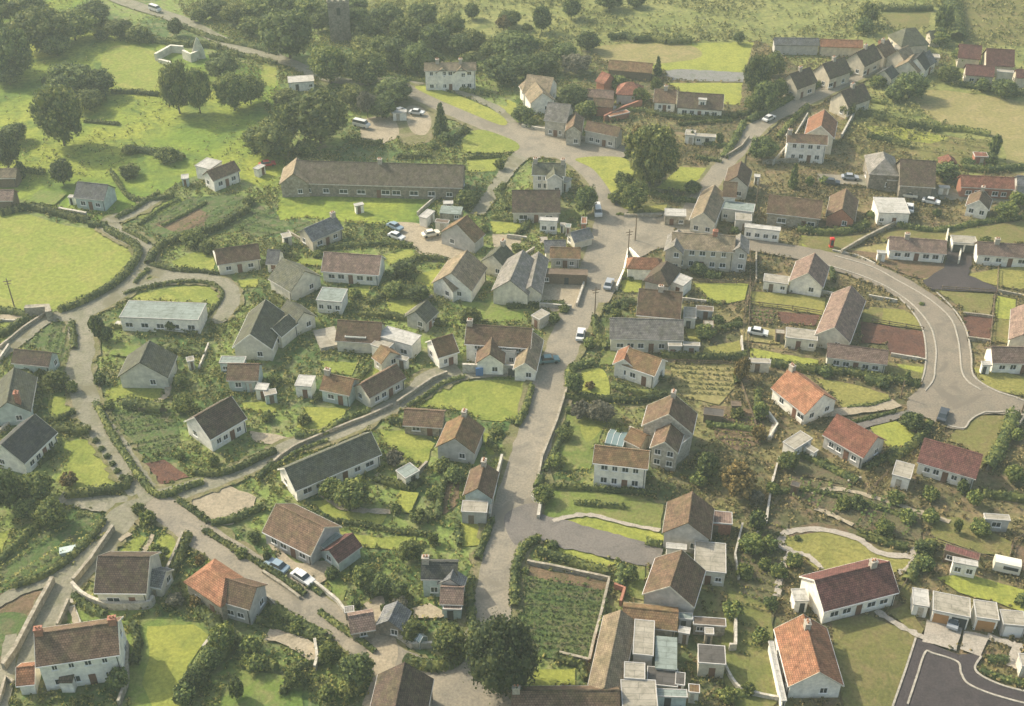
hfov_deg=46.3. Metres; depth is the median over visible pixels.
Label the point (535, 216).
door
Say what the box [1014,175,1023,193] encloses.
house
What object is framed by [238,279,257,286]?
lawn
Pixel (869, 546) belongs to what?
footpath
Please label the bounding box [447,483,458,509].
vegetable rows
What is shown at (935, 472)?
window
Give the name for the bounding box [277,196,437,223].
meadow
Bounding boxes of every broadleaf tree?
[0,0,10,19]
[0,20,6,28]
[0,23,35,72]
[0,63,23,84]
[0,122,26,140]
[0,129,20,167]
[0,468,22,508]
[4,5,66,52]
[6,0,49,18]
[12,496,37,519]
[15,469,54,500]
[26,81,84,145]
[31,495,68,527]
[39,33,72,56]
[41,369,70,389]
[44,60,90,93]
[47,157,73,184]
[55,6,98,40]
[72,0,110,24]
[73,88,104,112]
[79,68,116,94]
[87,314,104,339]
[99,325,113,341]
[103,17,132,38]
[105,666,128,688]
[125,25,151,41]
[147,543,170,560]
[157,58,189,113]
[164,321,175,329]
[166,17,183,35]
[172,373,188,386]
[172,682,195,703]
[182,65,212,112]
[183,663,207,687]
[188,7,210,21]
[196,645,224,670]
[200,0,227,17]
[203,52,240,77]
[207,620,234,651]
[212,70,251,110]
[217,0,250,23]
[226,676,243,699]
[236,16,261,35]
[239,633,262,653]
[240,72,266,104]
[240,115,298,158]
[242,0,273,17]
[255,5,316,59]
[263,551,271,560]
[269,0,294,11]
[272,87,301,105]
[272,103,299,143]
[275,242,291,255]
[282,87,349,143]
[293,0,324,15]
[306,40,347,82]
[309,12,327,30]
[316,6,328,23]
[317,641,342,665]
[317,683,335,701]
[318,477,341,500]
[333,474,370,511]
[336,680,359,697]
[337,82,367,106]
[337,652,375,687]
[338,47,389,86]
[349,0,370,9]
[349,6,371,33]
[349,563,375,591]
[349,597,360,608]
[350,34,371,52]
[353,16,387,38]
[365,34,390,53]
[367,570,392,595]
[368,2,404,28]
[368,95,397,117]
[374,76,412,101]
[377,35,415,68]
[382,279,405,297]
[387,579,407,598]
[388,15,421,43]
[392,258,416,275]
[396,537,424,561]
[399,617,426,642]
[400,40,434,73]
[405,283,429,301]
[406,2,438,26]
[409,507,427,524]
[417,23,449,51]
[431,49,444,61]
[431,623,466,659]
[438,12,467,35]
[443,33,473,54]
[443,464,465,483]
[454,189,475,206]
[456,53,477,62]
[458,306,482,324]
[458,601,541,705]
[463,3,479,17]
[467,28,486,46]
[479,41,495,57]
[481,53,522,84]
[491,27,541,57]
[492,158,505,169]
[498,9,521,25]
[510,106,535,122]
[513,52,545,78]
[531,484,554,504]
[532,4,551,31]
[535,51,558,73]
[542,38,560,51]
[549,41,578,60]
[559,82,590,107]
[562,0,581,18]
[565,372,583,392]
[574,100,597,116]
[574,184,597,214]
[575,30,601,49]
[594,0,624,9]
[607,190,620,202]
[612,75,627,90]
[613,170,635,186]
[615,179,649,208]
[622,564,638,581]
[624,122,677,186]
[625,0,646,6]
[632,87,644,99]
[639,88,651,101]
[650,77,662,89]
[656,140,681,184]
[683,180,702,193]
[688,261,707,276]
[689,471,706,486]
[694,451,720,478]
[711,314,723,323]
[721,599,744,620]
[733,31,744,43]
[737,532,764,554]
[742,52,771,94]
[742,94,759,110]
[748,134,780,161]
[748,508,767,530]
[752,79,779,109]
[753,401,769,417]
[765,481,779,494]
[766,50,786,76]
[773,78,788,97]
[776,451,799,469]
[840,103,855,114]
[853,16,874,33]
[857,0,879,21]
[884,82,905,101]
[890,71,930,98]
[898,410,924,430]
[914,539,930,553]
[919,554,937,572]
[922,507,940,522]
[928,30,951,44]
[935,3,954,28]
[936,64,962,81]
[936,160,960,180]
[951,48,963,61]
[954,518,963,532]
[966,488,983,506]
[976,77,990,91]
[988,133,1002,153]
[990,78,1018,96]
[993,200,1018,218]
[1003,464,1023,482]
[1009,190,1023,205]
[1011,428,1023,441]
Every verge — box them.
[15,494,139,666]
[61,199,166,495]
[138,268,244,323]
[138,490,444,678]
[145,366,466,501]
[405,82,633,699]
[415,86,506,124]
[499,105,510,114]
[677,67,886,208]
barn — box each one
[0,168,21,186]
[0,189,19,208]
[376,601,411,637]
[608,59,653,80]
[622,602,678,637]
[772,37,819,54]
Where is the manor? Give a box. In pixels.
[424,57,475,90]
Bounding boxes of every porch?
[58,674,76,692]
[666,542,686,553]
[886,180,897,189]
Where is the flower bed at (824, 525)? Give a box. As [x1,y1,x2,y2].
[788,522,847,536]
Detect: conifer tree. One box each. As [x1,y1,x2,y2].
[432,102,450,140]
[653,55,662,76]
[787,163,798,188]
[905,370,911,377]
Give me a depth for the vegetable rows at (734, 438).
208.00 m
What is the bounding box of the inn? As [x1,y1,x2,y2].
[664,228,749,272]
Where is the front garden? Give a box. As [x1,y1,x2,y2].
[849,250,944,277]
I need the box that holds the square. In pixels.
[587,212,723,302]
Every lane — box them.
[0,310,74,357]
[0,563,76,606]
[0,633,16,705]
[13,497,145,679]
[58,491,138,511]
[65,194,161,502]
[110,0,278,54]
[113,276,180,296]
[142,266,240,323]
[253,51,416,84]
[416,82,516,121]
[465,373,514,378]
[471,152,527,214]
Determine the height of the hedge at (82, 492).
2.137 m
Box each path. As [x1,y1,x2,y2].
[0,314,25,318]
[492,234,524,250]
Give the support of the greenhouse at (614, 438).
on the ground at (280, 422)
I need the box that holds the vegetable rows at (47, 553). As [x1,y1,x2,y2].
[0,516,106,585]
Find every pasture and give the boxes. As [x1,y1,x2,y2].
[366,0,1023,174]
[963,0,1023,45]
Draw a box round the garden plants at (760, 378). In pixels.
[414,38,1023,705]
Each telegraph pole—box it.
[3,278,14,306]
[592,289,599,313]
[626,229,632,256]
[755,179,761,204]
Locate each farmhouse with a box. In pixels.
[15,614,126,694]
[592,444,649,488]
[641,389,697,450]
[649,423,683,470]
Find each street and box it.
[143,496,436,678]
[144,364,465,501]
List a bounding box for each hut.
[344,605,353,619]
[392,109,406,120]
[443,200,452,205]
[685,129,695,144]
[694,133,715,144]
[754,174,759,184]
[775,329,784,342]
[933,54,939,65]
[938,185,949,194]
[983,513,1010,531]
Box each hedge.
[0,202,90,222]
[0,305,24,315]
[0,313,30,337]
[0,520,43,563]
[10,359,44,413]
[12,515,107,588]
[25,166,45,174]
[35,434,62,465]
[39,74,48,83]
[41,407,75,422]
[51,421,91,435]
[57,224,143,312]
[63,479,130,498]
[68,318,77,348]
[70,590,107,617]
[82,118,119,125]
[87,218,107,227]
[91,398,204,498]
[96,18,156,43]
[109,168,174,200]
[110,323,198,335]
[111,87,159,96]
[114,189,160,218]
[121,393,166,413]
[122,226,150,243]
[122,278,224,318]
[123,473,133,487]
[128,618,143,664]
[133,267,149,282]
[135,144,185,159]
[137,197,179,224]
[144,203,250,263]
[148,261,219,275]
[150,34,221,49]
[160,199,206,226]
[166,345,204,357]
[166,529,192,586]
[171,632,237,705]
[174,496,209,522]
[178,575,215,621]
[181,22,277,53]
[192,446,276,477]
[200,525,275,570]
[204,610,243,652]
[207,50,277,64]
[208,500,266,526]
[234,648,278,671]
[254,458,276,478]
[254,614,332,642]
[255,558,307,595]
[267,600,331,638]
[269,437,329,471]
[270,293,304,306]
[277,657,327,694]
[293,406,370,438]
[301,506,333,520]
[302,583,323,595]
[316,240,412,250]
[316,633,334,647]
[317,608,376,652]
[332,517,427,536]
[351,137,382,144]
[356,364,371,381]
[358,308,448,326]
[364,252,448,305]
[375,473,424,490]
[388,417,404,427]
[396,151,432,158]
[399,74,490,96]
[402,648,468,673]
[405,374,465,407]
[423,506,437,523]
[426,39,533,53]
[434,475,447,517]
[443,125,465,146]
[454,519,463,544]
[459,571,477,657]
[462,195,480,210]
[467,153,502,159]
[473,515,495,560]
[486,427,498,450]
[490,212,523,222]
[493,181,509,209]
[506,299,565,308]
[508,533,541,606]
[514,219,528,234]
[514,382,534,425]
[521,218,532,232]
[533,471,547,487]
[535,38,554,47]
[535,482,656,496]
[536,546,609,574]
[542,420,570,471]
[553,651,589,679]
[563,356,595,385]
[565,390,668,403]
[565,404,603,421]
[573,499,625,508]
[590,312,609,348]
[597,597,609,632]
[602,297,636,313]
[607,29,692,44]
[610,380,657,395]
[612,106,646,121]
[613,561,626,585]
[616,212,662,215]
[619,268,626,279]
[645,99,785,120]
[645,535,662,547]
[647,188,696,202]
[660,349,748,361]
[678,117,732,125]
[696,154,722,162]
[700,318,744,331]
[701,296,721,305]
[703,268,724,278]
[704,141,728,147]
[704,419,758,431]
[715,686,747,699]
[719,119,746,158]
[733,364,740,382]
[741,529,764,551]
[745,68,853,122]
[752,386,763,422]
[769,357,921,387]
[773,485,898,516]
[776,102,809,139]
[789,283,836,291]
[796,218,870,235]
[798,451,859,484]
[829,266,836,281]
[846,397,890,407]
[849,409,896,422]
[854,107,938,131]
[856,527,909,551]
[862,445,899,470]
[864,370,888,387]
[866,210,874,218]
[867,131,911,147]
[870,96,888,104]
[877,2,933,11]
[884,418,933,466]
[896,213,1023,232]
[901,536,938,583]
[936,123,990,136]
[940,0,967,41]
[958,80,1023,96]
[961,161,1023,172]
[979,663,1023,686]
[980,486,1023,502]
[981,405,1023,471]
[985,653,1010,664]
[1013,593,1023,606]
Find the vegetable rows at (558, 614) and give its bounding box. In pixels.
[516,570,604,656]
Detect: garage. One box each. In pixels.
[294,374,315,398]
[321,532,362,571]
[671,273,692,295]
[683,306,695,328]
[782,430,812,453]
[785,327,817,350]
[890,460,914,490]
[930,591,970,629]
[949,235,976,252]
[971,599,999,632]
[997,609,1023,637]
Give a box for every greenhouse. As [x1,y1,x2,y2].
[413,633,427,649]
[605,429,627,446]
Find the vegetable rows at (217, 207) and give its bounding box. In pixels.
[143,193,275,235]
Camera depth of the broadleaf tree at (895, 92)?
318.34 m
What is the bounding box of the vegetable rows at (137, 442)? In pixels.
[109,409,179,452]
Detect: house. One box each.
[0,367,38,425]
[0,414,57,473]
[11,348,59,372]
[73,181,116,210]
[93,551,173,600]
[117,340,177,388]
[119,300,207,333]
[183,558,267,624]
[184,396,246,451]
[202,160,240,191]
[214,243,260,274]
[226,363,262,390]
[232,299,297,360]
[262,503,341,564]
[265,249,284,272]
[268,257,321,300]
[277,431,381,500]
[281,299,316,334]
[298,210,343,250]
[316,287,347,313]
[319,367,360,406]
[321,251,385,284]
[335,319,386,352]
[347,609,375,640]
[354,363,405,406]
[370,662,433,705]
[371,344,400,370]
[380,325,421,358]
[402,407,446,435]
[405,299,438,331]
[421,554,466,613]
[425,333,459,367]
[431,250,487,301]
[435,408,484,463]
[439,215,485,252]
[462,457,499,508]
[481,238,514,276]
[511,684,619,705]
[512,190,560,222]
[518,74,557,113]
[532,157,565,194]
[543,239,565,261]
[550,247,580,268]
[565,227,593,247]
[586,88,614,101]
[593,97,614,115]
[595,71,614,90]
[609,317,683,352]
[612,345,667,387]
[616,82,643,103]
[626,257,661,280]
[636,284,682,318]
[642,550,705,617]
[644,261,681,290]
[653,84,676,111]
[662,491,714,552]
[677,91,724,115]
[689,184,724,233]
[722,181,737,200]
[724,161,752,199]
[766,194,822,227]
[770,362,837,424]
[773,614,843,697]
[783,65,817,99]
[784,109,837,163]
[788,252,829,296]
[799,558,899,623]
[813,55,851,89]
[814,285,865,348]
[818,39,862,56]
[822,414,886,468]
[825,188,858,227]
[826,342,888,372]
[829,82,871,118]
[846,43,881,76]
[863,152,898,189]
[875,65,898,86]
[876,37,895,67]
[885,45,913,68]
[886,232,946,262]
[887,27,929,52]
[895,53,920,76]
[895,158,935,199]
[912,50,930,76]
[916,437,982,489]
[924,50,936,74]
[925,30,940,46]
[937,154,958,178]
[956,43,981,67]
[956,175,1014,198]
[962,64,994,86]
[965,185,992,218]
[973,237,1023,266]
[980,48,1014,75]
[984,346,1023,373]
[1007,304,1023,346]
[1012,69,1023,87]
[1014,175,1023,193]
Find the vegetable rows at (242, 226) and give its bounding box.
[227,209,285,233]
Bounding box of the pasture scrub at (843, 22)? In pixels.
[403,0,1023,160]
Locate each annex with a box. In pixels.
[370,339,394,354]
[461,500,487,523]
[668,342,681,351]
[683,341,699,353]
[694,540,725,585]
[790,588,808,612]
[995,69,1013,80]
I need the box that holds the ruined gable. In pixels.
[192,37,205,58]
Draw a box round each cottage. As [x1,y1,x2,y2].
[502,348,515,363]
[539,217,557,233]
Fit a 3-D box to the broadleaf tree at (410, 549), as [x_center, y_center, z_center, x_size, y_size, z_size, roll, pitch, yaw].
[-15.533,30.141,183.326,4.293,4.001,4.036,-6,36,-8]
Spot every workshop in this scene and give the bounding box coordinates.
[491,250,533,304]
[526,251,548,301]
[871,197,910,225]
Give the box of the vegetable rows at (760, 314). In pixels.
[748,309,775,322]
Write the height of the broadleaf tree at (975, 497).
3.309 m
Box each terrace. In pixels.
[116,321,187,332]
[279,157,465,199]
[313,326,337,351]
[412,603,443,617]
[464,318,533,361]
[475,337,505,374]
[513,332,543,380]
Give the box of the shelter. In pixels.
[664,208,685,225]
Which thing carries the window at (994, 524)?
in the hut at (999, 522)
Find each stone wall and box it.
[0,313,45,348]
[0,318,14,321]
[0,343,9,362]
[0,422,10,433]
[0,576,55,669]
[0,675,14,704]
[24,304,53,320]
[55,598,70,625]
[58,207,87,215]
[70,581,155,610]
[70,599,80,621]
[71,524,115,582]
[116,640,128,705]
[153,531,184,595]
[198,342,209,369]
[213,251,221,274]
[262,569,300,598]
[266,592,276,604]
[273,403,392,461]
[287,230,299,239]
[313,580,343,611]
[313,638,317,670]
[396,370,447,404]
[397,635,431,649]
[405,294,432,314]
[417,196,435,214]
[418,461,427,474]
[462,363,513,373]
[488,454,502,518]
[507,234,526,240]
[522,124,584,139]
[526,246,534,253]
[527,559,609,663]
[531,494,541,518]
[537,387,567,475]
[539,302,571,308]
[559,651,588,664]
[576,276,587,305]
[603,99,641,121]
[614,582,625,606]
[616,248,627,289]
[624,213,661,216]
[629,247,639,256]
[682,297,705,303]
[724,135,748,157]
[724,664,778,701]
[728,617,736,650]
[734,522,743,579]
[740,335,743,350]
[755,251,756,282]
[762,158,798,163]
[765,476,772,521]
[766,456,779,522]
[768,411,777,439]
[768,414,777,439]
[772,113,807,165]
[787,285,832,296]
[832,249,875,263]
[840,113,854,137]
[840,221,895,253]
[868,294,897,302]
[891,352,925,361]
[963,312,994,317]
[967,336,990,342]
[986,415,1023,470]
[998,289,1023,297]
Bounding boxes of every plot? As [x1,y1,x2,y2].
[0,518,98,588]
[0,591,41,661]
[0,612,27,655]
[26,324,66,363]
[111,410,179,455]
[229,211,285,236]
[443,480,459,514]
[518,570,603,658]
[527,566,606,589]
[671,364,734,404]
[710,405,766,450]
[737,518,787,622]
[739,325,779,343]
[749,309,775,323]
[778,312,819,324]
[783,430,850,484]
[784,478,921,541]
[1012,545,1023,570]
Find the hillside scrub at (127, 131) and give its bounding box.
[0,0,280,211]
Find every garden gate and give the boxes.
[476,368,482,375]
[508,368,514,375]
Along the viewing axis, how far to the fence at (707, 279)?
247.10 m
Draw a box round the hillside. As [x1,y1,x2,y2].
[0,0,286,221]
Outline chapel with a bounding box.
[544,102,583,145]
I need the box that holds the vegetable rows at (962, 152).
[840,121,997,163]
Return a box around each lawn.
[0,322,11,327]
[0,530,9,552]
[27,190,65,204]
[48,396,70,415]
[56,439,116,488]
[65,610,110,622]
[105,384,161,400]
[109,343,139,355]
[121,534,145,550]
[129,286,218,309]
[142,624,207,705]
[156,532,175,566]
[171,251,214,270]
[219,670,303,705]
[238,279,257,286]
[242,401,275,410]
[256,403,280,412]
[297,258,321,265]
[297,407,345,429]
[311,500,386,524]
[319,361,356,374]
[324,578,345,599]
[340,530,415,549]
[349,285,369,297]
[363,368,379,379]
[379,429,434,463]
[384,249,413,265]
[387,299,421,313]
[395,490,418,512]
[415,267,442,286]
[421,380,523,420]
[459,523,479,546]
[461,302,524,321]
[466,157,501,171]
[483,433,496,454]
[490,221,523,233]
[507,100,515,113]
[530,668,574,685]
[544,489,663,533]
[544,545,614,565]
[550,414,602,470]
[564,516,663,541]
[579,368,609,394]
[580,416,607,441]
[599,347,616,364]
[620,280,641,291]
[627,563,644,599]
[643,204,666,212]
[657,167,705,190]
[668,83,742,104]
[684,324,700,341]
[694,283,747,302]
[703,340,740,352]
[721,589,777,705]
[749,291,825,314]
[749,348,818,364]
[784,532,910,571]
[798,232,876,253]
[816,378,888,406]
[832,615,916,705]
[849,243,928,279]
[863,308,882,322]
[870,307,921,329]
[870,421,915,446]
[877,220,1023,243]
[885,362,923,380]
[888,603,923,633]
[897,364,923,372]
[899,574,921,606]
[929,517,1011,556]
[937,290,993,314]
[937,575,1023,610]
[946,415,1003,466]
[969,267,1023,288]
[974,368,1023,394]
[991,318,1008,343]
[995,296,1015,318]
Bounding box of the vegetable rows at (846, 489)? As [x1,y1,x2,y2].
[787,477,920,534]
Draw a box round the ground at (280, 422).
[0,0,1023,705]
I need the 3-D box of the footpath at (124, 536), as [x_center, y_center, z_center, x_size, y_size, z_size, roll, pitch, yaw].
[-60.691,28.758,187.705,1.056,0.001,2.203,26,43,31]
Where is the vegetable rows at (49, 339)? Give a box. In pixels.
[25,321,74,361]
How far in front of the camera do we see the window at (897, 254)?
254.30 m
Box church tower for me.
[326,0,350,42]
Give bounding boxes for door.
[88,202,93,209]
[88,674,97,683]
[230,429,235,440]
[237,264,242,272]
[269,395,274,403]
[290,547,295,558]
[302,389,307,397]
[338,395,342,404]
[343,471,347,480]
[348,275,352,283]
[377,190,380,197]
[389,387,392,396]
[399,360,403,369]
[427,428,432,435]
[447,611,453,619]
[449,357,453,365]
[468,515,473,523]
[534,215,537,222]
[564,278,568,284]
[621,480,626,486]
[641,376,645,385]
[648,344,653,352]
[664,698,670,705]
[682,635,686,644]
[686,321,690,328]
[690,694,694,702]
[703,312,707,319]
[704,575,710,584]
[708,668,715,676]
[712,525,718,534]
[754,364,759,372]
[768,284,773,291]
[791,407,795,418]
[795,341,800,348]
[798,603,804,612]
[842,450,848,460]
[855,604,862,614]
[894,479,901,488]
[913,253,918,260]
[916,607,923,617]
[932,613,948,624]
[940,472,948,482]
[952,244,963,251]
[952,617,966,629]
[964,245,973,252]
[975,620,994,632]
[1002,626,1023,637]
[1006,258,1012,266]
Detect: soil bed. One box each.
[145,459,188,483]
[861,322,924,357]
[963,315,991,338]
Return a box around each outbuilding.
[194,157,221,179]
[608,109,629,121]
[620,679,657,705]
[624,661,644,680]
[632,619,654,668]
[655,636,676,670]
[712,510,732,535]
[721,201,754,223]
[734,212,751,230]
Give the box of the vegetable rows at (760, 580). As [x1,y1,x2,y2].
[737,522,788,654]
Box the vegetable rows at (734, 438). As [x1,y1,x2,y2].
[713,414,767,446]
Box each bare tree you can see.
[165,591,183,606]
[356,91,376,117]
[386,449,403,466]
[392,595,407,606]
[561,52,591,74]
[570,400,588,418]
[586,399,616,422]
[746,489,764,505]
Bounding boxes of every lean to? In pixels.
[320,531,342,558]
[435,218,449,230]
[564,176,571,191]
[657,688,687,705]
[677,434,691,463]
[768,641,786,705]
[803,443,818,456]
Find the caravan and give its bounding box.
[993,554,1021,575]
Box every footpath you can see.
[68,606,78,622]
[118,532,131,541]
[142,534,153,550]
[154,384,171,401]
[264,629,319,659]
[320,495,390,513]
[552,512,660,531]
[766,415,776,438]
[773,526,909,596]
[790,549,822,568]
[812,486,950,522]
[814,507,853,525]
[874,609,924,638]
[898,547,915,574]
[987,633,1022,646]
[1006,643,1022,668]
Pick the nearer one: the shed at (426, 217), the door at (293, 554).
the door at (293, 554)
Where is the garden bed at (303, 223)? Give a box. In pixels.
[291,219,312,230]
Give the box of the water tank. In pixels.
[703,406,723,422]
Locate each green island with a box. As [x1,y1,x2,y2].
[460,136,510,153]
[462,130,519,152]
[575,156,634,209]
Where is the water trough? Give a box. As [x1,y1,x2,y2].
[59,545,75,556]
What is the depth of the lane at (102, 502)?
194.31 m
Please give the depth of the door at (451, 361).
223.88 m
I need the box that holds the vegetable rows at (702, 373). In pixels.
[671,364,734,394]
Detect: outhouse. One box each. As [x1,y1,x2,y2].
[443,606,461,619]
[581,217,586,228]
[623,427,650,449]
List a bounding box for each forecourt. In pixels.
[922,620,961,650]
[923,247,996,291]
[960,631,987,655]
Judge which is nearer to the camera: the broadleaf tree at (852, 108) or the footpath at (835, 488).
the footpath at (835, 488)
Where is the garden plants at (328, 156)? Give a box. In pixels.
[0,0,774,705]
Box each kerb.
[828,265,936,390]
[834,255,981,389]
[892,637,916,705]
[899,297,926,381]
[907,650,1023,704]
[936,292,1023,400]
[948,411,1023,428]
[974,655,1023,691]
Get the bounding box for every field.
[0,213,131,313]
[101,45,165,90]
[260,65,276,86]
[593,43,701,63]
[653,42,753,71]
[837,120,996,174]
[866,125,947,143]
[881,13,930,27]
[915,90,1023,174]
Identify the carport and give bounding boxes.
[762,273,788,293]
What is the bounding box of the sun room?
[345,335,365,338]
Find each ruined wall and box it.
[154,45,183,60]
[158,58,171,64]
[182,50,199,62]
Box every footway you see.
[684,231,1023,429]
[894,638,1023,705]
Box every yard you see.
[191,486,255,524]
[250,431,286,443]
[360,116,398,143]
[360,596,388,636]
[390,99,435,145]
[392,222,464,261]
[406,105,430,134]
[541,284,581,311]
[857,174,1009,202]
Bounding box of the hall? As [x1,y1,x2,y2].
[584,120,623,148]
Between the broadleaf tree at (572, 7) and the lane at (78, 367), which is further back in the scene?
the broadleaf tree at (572, 7)
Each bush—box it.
[13,160,26,178]
[33,368,47,377]
[65,380,77,392]
[91,437,99,443]
[92,372,106,384]
[93,30,108,39]
[97,445,104,451]
[103,400,114,409]
[103,453,111,458]
[109,460,115,465]
[113,467,121,473]
[117,163,140,179]
[118,474,124,479]
[121,144,135,153]
[130,502,146,514]
[138,508,156,526]
[152,145,179,164]
[170,392,196,413]
[173,450,185,459]
[179,227,207,247]
[199,239,215,255]
[207,455,219,466]
[234,547,248,559]
[239,653,252,667]
[241,195,255,206]
[244,652,267,673]
[247,530,261,542]
[260,409,274,421]
[269,374,282,384]
[282,664,309,687]
[289,618,303,632]
[293,139,318,156]
[297,412,311,425]
[312,249,322,258]
[313,391,322,400]
[325,565,340,579]
[348,288,360,297]
[390,503,401,513]
[424,486,440,499]
[427,141,439,149]
[427,532,438,545]
[433,456,451,472]
[437,131,453,144]
[462,126,469,133]
[479,224,489,232]
[493,426,503,436]
[510,243,521,250]
[521,23,532,31]
[521,118,537,127]
[521,567,529,574]
[547,540,559,550]
[548,311,560,323]
[548,452,566,467]
[555,425,573,439]
[558,304,569,312]
[582,336,598,348]
[609,308,621,317]
[621,302,629,308]
[626,276,633,280]
[645,469,652,480]
[695,322,716,339]
[703,270,715,278]
[715,133,724,142]
[719,685,738,704]
[729,226,739,233]
[730,407,744,418]
[734,561,753,580]
[740,681,755,696]
[751,625,769,643]
[757,556,772,570]
[762,534,778,554]
[763,596,778,610]
[770,562,788,578]
[785,551,803,567]
[794,535,800,540]
[805,175,814,186]
[818,365,833,378]
[819,175,827,184]
[836,498,850,510]
[849,493,867,510]
[868,74,887,87]
[873,517,895,536]
[876,377,889,389]
[886,489,906,506]
[898,508,918,523]
[922,424,931,433]
[922,485,940,501]
[932,208,941,216]
[957,479,969,494]
[960,157,975,164]
[969,517,992,535]
[979,236,993,241]
[983,151,1000,164]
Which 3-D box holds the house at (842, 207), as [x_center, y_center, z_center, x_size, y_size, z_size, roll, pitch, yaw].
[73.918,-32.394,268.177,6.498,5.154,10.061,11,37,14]
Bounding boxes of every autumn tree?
[59,471,78,486]
[189,594,202,607]
[194,554,205,565]
[495,15,511,30]
[585,381,594,388]
[627,124,641,136]
[721,459,757,499]
[733,356,751,379]
[751,425,767,440]
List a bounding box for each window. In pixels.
[0,459,5,465]
[15,415,23,421]
[29,458,35,467]
[48,440,53,449]
[51,666,58,671]
[68,663,75,668]
[74,675,82,682]
[84,661,92,666]
[101,658,108,663]
[106,597,119,600]
[125,322,133,327]
[141,323,149,328]
[149,379,156,384]
[156,324,164,328]
[166,574,171,584]
[172,324,180,329]
[187,325,195,329]
[216,437,222,445]
[223,433,228,441]
[226,266,232,270]
[227,609,234,616]
[235,382,242,387]
[237,612,244,619]
[257,351,262,356]
[259,597,264,608]
[271,538,277,545]
[280,542,287,550]
[298,552,305,559]
[303,486,312,495]
[306,320,311,327]
[317,240,322,245]
[323,188,329,193]
[326,554,331,563]
[327,394,334,399]
[328,274,334,278]
[338,274,344,279]
[339,189,347,193]
[354,465,361,473]
[356,275,363,280]
[357,190,365,194]
[359,633,367,637]
[365,460,374,468]
[366,276,373,281]
[375,395,379,402]
[381,190,389,194]
[381,391,386,398]
[390,629,397,636]
[392,190,400,195]
[395,384,400,391]
[400,348,407,355]
[409,191,417,195]
[411,427,420,431]
[428,191,434,196]
[430,587,438,592]
[446,192,452,196]
[458,453,465,459]
[492,367,497,372]
[508,357,513,362]
[518,215,527,219]
[525,372,531,378]
[599,477,607,483]
[600,465,608,470]
[610,478,616,484]
[611,467,617,471]
[616,343,623,347]
[621,468,628,473]
[629,372,635,379]
[631,480,638,487]
[632,469,638,474]
[637,343,643,348]
[653,458,659,464]
[654,449,660,455]
[658,344,664,349]
[665,461,672,467]
[666,451,673,457]
[688,251,694,255]
[689,543,694,549]
[695,626,703,631]
[699,251,705,256]
[709,262,714,267]
[714,577,721,582]
[719,263,725,267]
[776,218,785,223]
[778,397,783,405]
[796,411,803,421]
[807,287,813,292]
[818,688,827,693]
[827,441,833,449]
[829,610,838,618]
[833,360,839,365]
[835,446,841,453]
[841,361,849,366]
[841,607,851,615]
[850,454,856,462]
[861,364,868,369]
[866,601,875,608]
[871,365,878,370]
[878,598,887,605]
[893,252,900,256]
[903,252,909,257]
[922,254,929,259]
[922,467,930,473]
[931,255,938,259]
[931,469,939,476]
[945,555,952,560]
[949,475,957,481]
[953,566,961,573]
[964,568,972,575]
[983,257,989,261]
[990,522,1001,527]
[991,191,997,196]
[994,258,1001,262]
[998,365,1005,369]
[1009,365,1016,370]
[1017,259,1023,264]
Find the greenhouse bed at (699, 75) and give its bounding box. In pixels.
[664,69,743,81]
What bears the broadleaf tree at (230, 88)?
on the hillside
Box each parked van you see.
[148,3,161,12]
[352,117,370,128]
[593,202,601,216]
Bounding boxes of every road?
[408,84,627,631]
[431,632,510,705]
[507,122,625,159]
[682,53,918,218]
[749,239,1023,426]
[817,174,857,184]
[907,653,1023,705]
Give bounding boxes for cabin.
[950,556,977,577]
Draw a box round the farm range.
[587,609,633,700]
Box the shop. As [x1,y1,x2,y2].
[744,223,780,241]
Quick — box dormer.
[698,97,706,104]
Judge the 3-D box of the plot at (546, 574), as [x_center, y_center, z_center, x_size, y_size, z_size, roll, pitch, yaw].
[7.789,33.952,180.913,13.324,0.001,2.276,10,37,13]
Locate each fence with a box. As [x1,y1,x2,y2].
[138,408,166,412]
[664,359,731,363]
[692,278,751,283]
[741,275,756,345]
[741,356,757,443]
[747,248,750,349]
[747,300,822,314]
[872,318,924,329]
[932,536,1023,566]
[942,285,997,292]
[990,293,995,345]
[1009,533,1023,556]
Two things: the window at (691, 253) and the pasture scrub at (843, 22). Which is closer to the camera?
the window at (691, 253)
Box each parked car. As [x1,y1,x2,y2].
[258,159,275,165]
[263,557,289,573]
[290,567,315,586]
[386,221,403,230]
[387,230,405,240]
[408,108,424,115]
[421,228,440,237]
[539,354,559,364]
[575,327,585,340]
[603,277,614,289]
[747,326,768,337]
[762,114,775,121]
[823,177,839,185]
[841,172,858,180]
[902,193,917,198]
[907,202,913,212]
[922,196,940,205]
[936,406,949,422]
[946,619,958,630]
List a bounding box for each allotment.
[135,195,273,237]
[139,197,185,220]
[155,208,207,231]
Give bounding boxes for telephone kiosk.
[829,237,834,247]
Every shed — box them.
[67,194,75,204]
[181,174,189,186]
[186,356,194,369]
[219,356,246,373]
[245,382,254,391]
[253,163,265,176]
[254,382,269,399]
[263,388,277,403]
[281,232,291,244]
[287,74,313,90]
[353,202,363,213]
[394,355,409,369]
[395,462,419,488]
[418,209,434,226]
[439,205,462,221]
[531,309,549,329]
[544,268,587,284]
[560,222,564,233]
[565,223,570,235]
[647,666,677,688]
[675,671,685,688]
[678,612,692,630]
[678,625,690,644]
[688,683,699,702]
[692,616,725,636]
[696,305,713,319]
[697,644,725,677]
[703,320,713,327]
[704,627,713,644]
[731,400,741,412]
[749,358,770,372]
[790,480,800,494]
[876,250,886,261]
[910,587,929,617]
[942,543,980,564]
[972,152,988,164]
[979,361,991,373]
[1016,653,1023,677]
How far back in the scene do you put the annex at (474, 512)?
189.68 m
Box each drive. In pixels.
[268,543,331,582]
[362,636,397,705]
[504,503,541,544]
[540,514,663,566]
[822,399,900,416]
[857,410,915,427]

